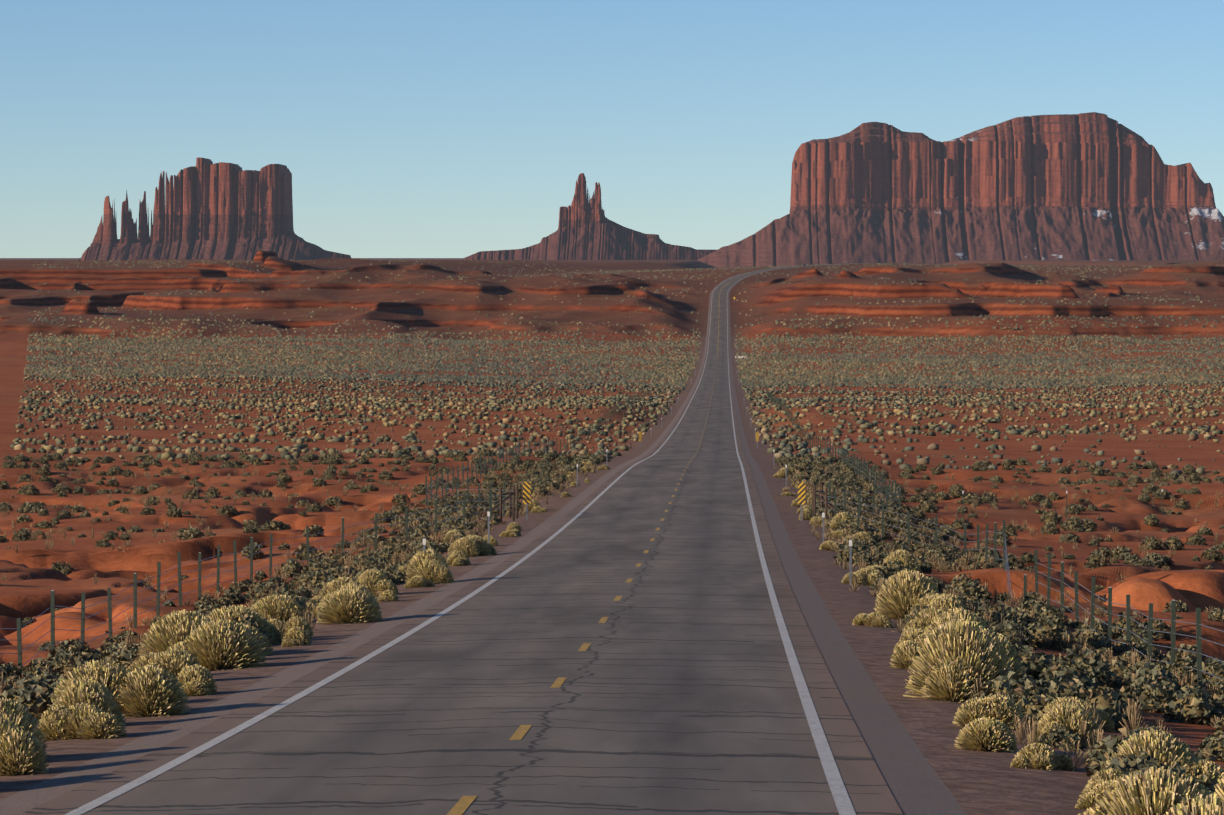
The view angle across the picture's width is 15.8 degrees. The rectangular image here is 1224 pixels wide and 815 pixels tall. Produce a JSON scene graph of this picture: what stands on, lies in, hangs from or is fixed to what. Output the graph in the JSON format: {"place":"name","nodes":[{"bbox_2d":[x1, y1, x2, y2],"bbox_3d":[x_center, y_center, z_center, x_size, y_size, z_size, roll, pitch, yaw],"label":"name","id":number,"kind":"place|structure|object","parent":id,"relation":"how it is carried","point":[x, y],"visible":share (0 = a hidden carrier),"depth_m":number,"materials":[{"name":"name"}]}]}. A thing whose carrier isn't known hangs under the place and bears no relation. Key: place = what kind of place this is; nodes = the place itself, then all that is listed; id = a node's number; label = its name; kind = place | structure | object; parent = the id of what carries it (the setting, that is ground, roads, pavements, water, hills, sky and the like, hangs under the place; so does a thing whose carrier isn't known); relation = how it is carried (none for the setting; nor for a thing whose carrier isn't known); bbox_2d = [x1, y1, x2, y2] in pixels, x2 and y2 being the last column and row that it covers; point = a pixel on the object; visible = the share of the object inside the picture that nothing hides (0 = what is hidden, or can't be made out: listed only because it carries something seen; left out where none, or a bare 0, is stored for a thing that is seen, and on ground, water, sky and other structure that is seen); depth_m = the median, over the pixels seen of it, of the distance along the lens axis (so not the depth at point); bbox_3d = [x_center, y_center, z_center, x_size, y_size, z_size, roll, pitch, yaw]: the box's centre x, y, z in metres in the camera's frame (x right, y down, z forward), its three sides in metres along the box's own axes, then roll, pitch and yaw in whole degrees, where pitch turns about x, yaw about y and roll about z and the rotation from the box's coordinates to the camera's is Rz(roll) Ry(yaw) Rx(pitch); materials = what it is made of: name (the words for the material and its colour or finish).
{"place":"outdoors","nodes":[
{"label":"outdoors","id":0,"kind":"place"},
{"bbox_2d":[19,263,902,814],"bbox_3d":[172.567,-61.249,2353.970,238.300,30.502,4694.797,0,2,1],"label":"road asphalt","id":1,"kind":"structure","parent":0,"point":[677,693],"depth_m":62.08,"materials":[{"name":"grey asphalt"}]},
{"bbox_2d":[64,264,828,814],"bbox_3d":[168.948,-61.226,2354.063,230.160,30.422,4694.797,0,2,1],"label":"white road line","id":2,"kind":"object","parent":1,"relation":"on","point":[210,742],"visible":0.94,"depth_m":62.56,"materials":[{"name":"paint"}]},
{"bbox_2d":[447,363,716,814],"bbox_3d":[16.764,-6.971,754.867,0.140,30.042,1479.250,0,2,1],"label":"dashed center line","id":3,"kind":"object","parent":1,"relation":"on","point":[462,804],"visible":1,"depth_m":54.32,"materials":[{"name":"paint"}]},
{"bbox_2d":[727,271,855,814],"bbox_3d":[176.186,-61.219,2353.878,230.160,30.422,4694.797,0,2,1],"label":"white road line","id":4,"kind":"object","parent":1,"relation":"on","point":[843,803],"visible":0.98,"depth_m":62.74,"materials":[{"name":"paint"}]},
{"bbox_2d":[0,251,1223,814],"bbox_3d":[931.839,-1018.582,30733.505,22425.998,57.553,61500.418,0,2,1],"label":"desert ground","id":5,"kind":"structure","parent":0,"point":[984,783],"depth_m":538.47,"materials":[{"name":"red soil"}]},
{"bbox_2d":[78,157,350,260],"bbox_3d":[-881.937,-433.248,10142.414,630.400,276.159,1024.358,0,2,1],"label":"butte","id":6,"kind":"object","parent":5,"relation":"on","point":[205,208],"visible":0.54,"depth_m":10008.88,"materials":[{"name":"stone"}]},
{"bbox_2d":[0,486,514,665],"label":"fence","id":7,"kind":"object","parent":5,"relation":"on","point":[53,629],"visible":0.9,"depth_m":121.48,"materials":[{"name":"paint"}]},
{"bbox_2d":[478,485,514,522],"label":"fence brace","id":8,"kind":"object","parent":7,"relation":"attached to","point":[501,494],"visible":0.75,"depth_m":179.10,"materials":[{"name":"wood"}]},
{"bbox_2d":[0,269,761,814],"bbox_3d":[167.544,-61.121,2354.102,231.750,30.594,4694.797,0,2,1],"label":"road shoulder","id":9,"kind":"object","parent":5,"relation":"on","point":[64,783],"visible":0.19,"depth_m":65.77},
{"bbox_2d":[423,538,425,552],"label":"delineator","id":10,"kind":"object","parent":9,"relation":"on","point":[424,541],"visible":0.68,"depth_m":117.26,"materials":[{"name":"metal"}]},
{"bbox_2d":[487,511,489,543],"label":"delineator","id":11,"kind":"object","parent":9,"relation":"on","point":[488,513],"visible":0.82,"depth_m":149.29,"materials":[{"name":"metal"}]},
{"bbox_2d":[523,481,530,520],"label":"object marker","id":12,"kind":"object","parent":9,"relation":"on","point":[526,492],"visible":0.88,"depth_m":180.29,"materials":[{"name":"metal"}]},
{"bbox_2d":[639,432,641,447],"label":"object marker","id":13,"kind":"object","parent":9,"relation":"on","point":[640,436],"visible":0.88,"depth_m":423.33,"materials":[{"name":"metal"}]},
{"bbox_2d":[425,391,649,516],"bbox_3d":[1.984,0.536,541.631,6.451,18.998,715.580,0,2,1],"label":"fence","id":14,"kind":"object","parent":5,"relation":"on","point":[633,398],"visible":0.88,"depth_m":262.19,"materials":[{"name":"paint"}]},
{"bbox_2d":[485,483,517,518],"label":"fence brace","id":15,"kind":"object","parent":14,"relation":"attached to","point":[516,491],"visible":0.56,"depth_m":184.73,"materials":[{"name":"wood"}]},
{"bbox_2d":[463,173,725,259],"bbox_3d":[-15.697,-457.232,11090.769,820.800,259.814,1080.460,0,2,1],"label":"butte","id":16,"kind":"object","parent":5,"relation":"on","point":[587,230],"visible":0.62,"depth_m":10975.35,"materials":[{"name":"stone"}]},
{"bbox_2d":[0,462,1223,769],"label":"dry grass tufts","id":17,"kind":"object","parent":5,"relation":"on","point":[900,626],"visible":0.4,"depth_m":157.52,"materials":[{"name":"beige plant"}]},
{"bbox_2d":[0,447,1223,794],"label":"sage shrubs","id":18,"kind":"object","parent":5,"relation":"on","point":[1098,675],"depth_m":148.97,"materials":[{"name":"green plant"}]},
{"bbox_2d":[10,374,1223,474],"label":"shrubs","id":19,"kind":"object","parent":5,"relation":"on","point":[493,402],"visible":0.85,"depth_m":622.86,"materials":[{"name":"green plant"}]},
{"bbox_2d":[23,326,1223,388],"bbox_3d":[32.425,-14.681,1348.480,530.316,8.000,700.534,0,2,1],"label":"valley shrubs","id":20,"kind":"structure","parent":5,"relation":"on","point":[902,378],"depth_m":1346.22,"materials":[{"name":"green plant"}]},
{"bbox_2d":[28,258,1223,345],"bbox_3d":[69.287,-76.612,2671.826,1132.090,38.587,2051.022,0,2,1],"label":"slope shrubs","id":21,"kind":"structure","parent":5,"relation":"on","point":[409,335],"depth_m":1765.57,"materials":[{"name":"green plant"}]},
{"bbox_2d":[766,387,900,515],"bbox_3d":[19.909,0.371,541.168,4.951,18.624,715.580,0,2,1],"label":"fence","id":22,"kind":"object","parent":5,"relation":"on","point":[789,414],"visible":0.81,"depth_m":275.34,"materials":[{"name":"paint"}]},
{"bbox_2d":[813,484,833,514],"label":"fence brace","id":23,"kind":"object","parent":22,"relation":"attached to","point":[821,490],"visible":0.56,"depth_m":184.96,"materials":[{"name":"wood"}]},
{"bbox_2d":[728,263,966,814],"bbox_3d":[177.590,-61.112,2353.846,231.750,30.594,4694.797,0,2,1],"label":"road shoulder","id":24,"kind":"object","parent":5,"relation":"on","point":[914,783],"visible":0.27,"depth_m":64.12},
{"bbox_2d":[756,432,758,447],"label":"object marker","id":25,"kind":"object","parent":24,"relation":"on","point":[757,437],"visible":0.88,"depth_m":423.04,"materials":[{"name":"metal"}]},
{"bbox_2d":[798,482,805,520],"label":"object marker","id":26,"kind":"object","parent":24,"relation":"on","point":[801,493],"visible":0.88,"depth_m":180.00,"materials":[{"name":"metal"}]},
{"bbox_2d":[822,512,824,541],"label":"delineator","id":27,"kind":"object","parent":24,"relation":"on","point":[823,514],"visible":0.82,"depth_m":149.00,"materials":[{"name":"metal"}]},
{"bbox_2d":[849,540,851,584],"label":"delineator","id":28,"kind":"object","parent":24,"relation":"on","point":[850,562],"visible":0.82,"depth_m":117.00,"materials":[{"name":"metal"}]},
{"bbox_2d":[696,112,1223,267],"bbox_3d":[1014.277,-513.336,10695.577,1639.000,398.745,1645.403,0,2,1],"label":"mesa","id":29,"kind":"structure","parent":5,"relation":"on","point":[1091,186],"depth_m":10449.56,"materials":[{"name":"stone"}]},
{"bbox_2d":[815,492,1223,685],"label":"fence","id":30,"kind":"object","parent":5,"relation":"on","point":[1173,630],"visible":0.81,"depth_m":107.04,"materials":[{"name":"paint"}]},
{"bbox_2d":[814,486,838,518],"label":"fence brace","id":31,"kind":"object","parent":30,"relation":"attached to","point":[818,494],"visible":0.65,"depth_m":179.40,"materials":[{"name":"wood"}]},
{"bbox_2d":[962,489,1162,517],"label":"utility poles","id":32,"kind":"object","parent":5,"relation":"on","point":[1066,503],"visible":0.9,"depth_m":213.84,"materials":[{"name":"paint"}]},
{"bbox_2d":[0,0,1223,257],"label":"sky","id":33,"kind":"structure","parent":0,"point":[401,128],"materials":[{"name":"blue"}]}
]}

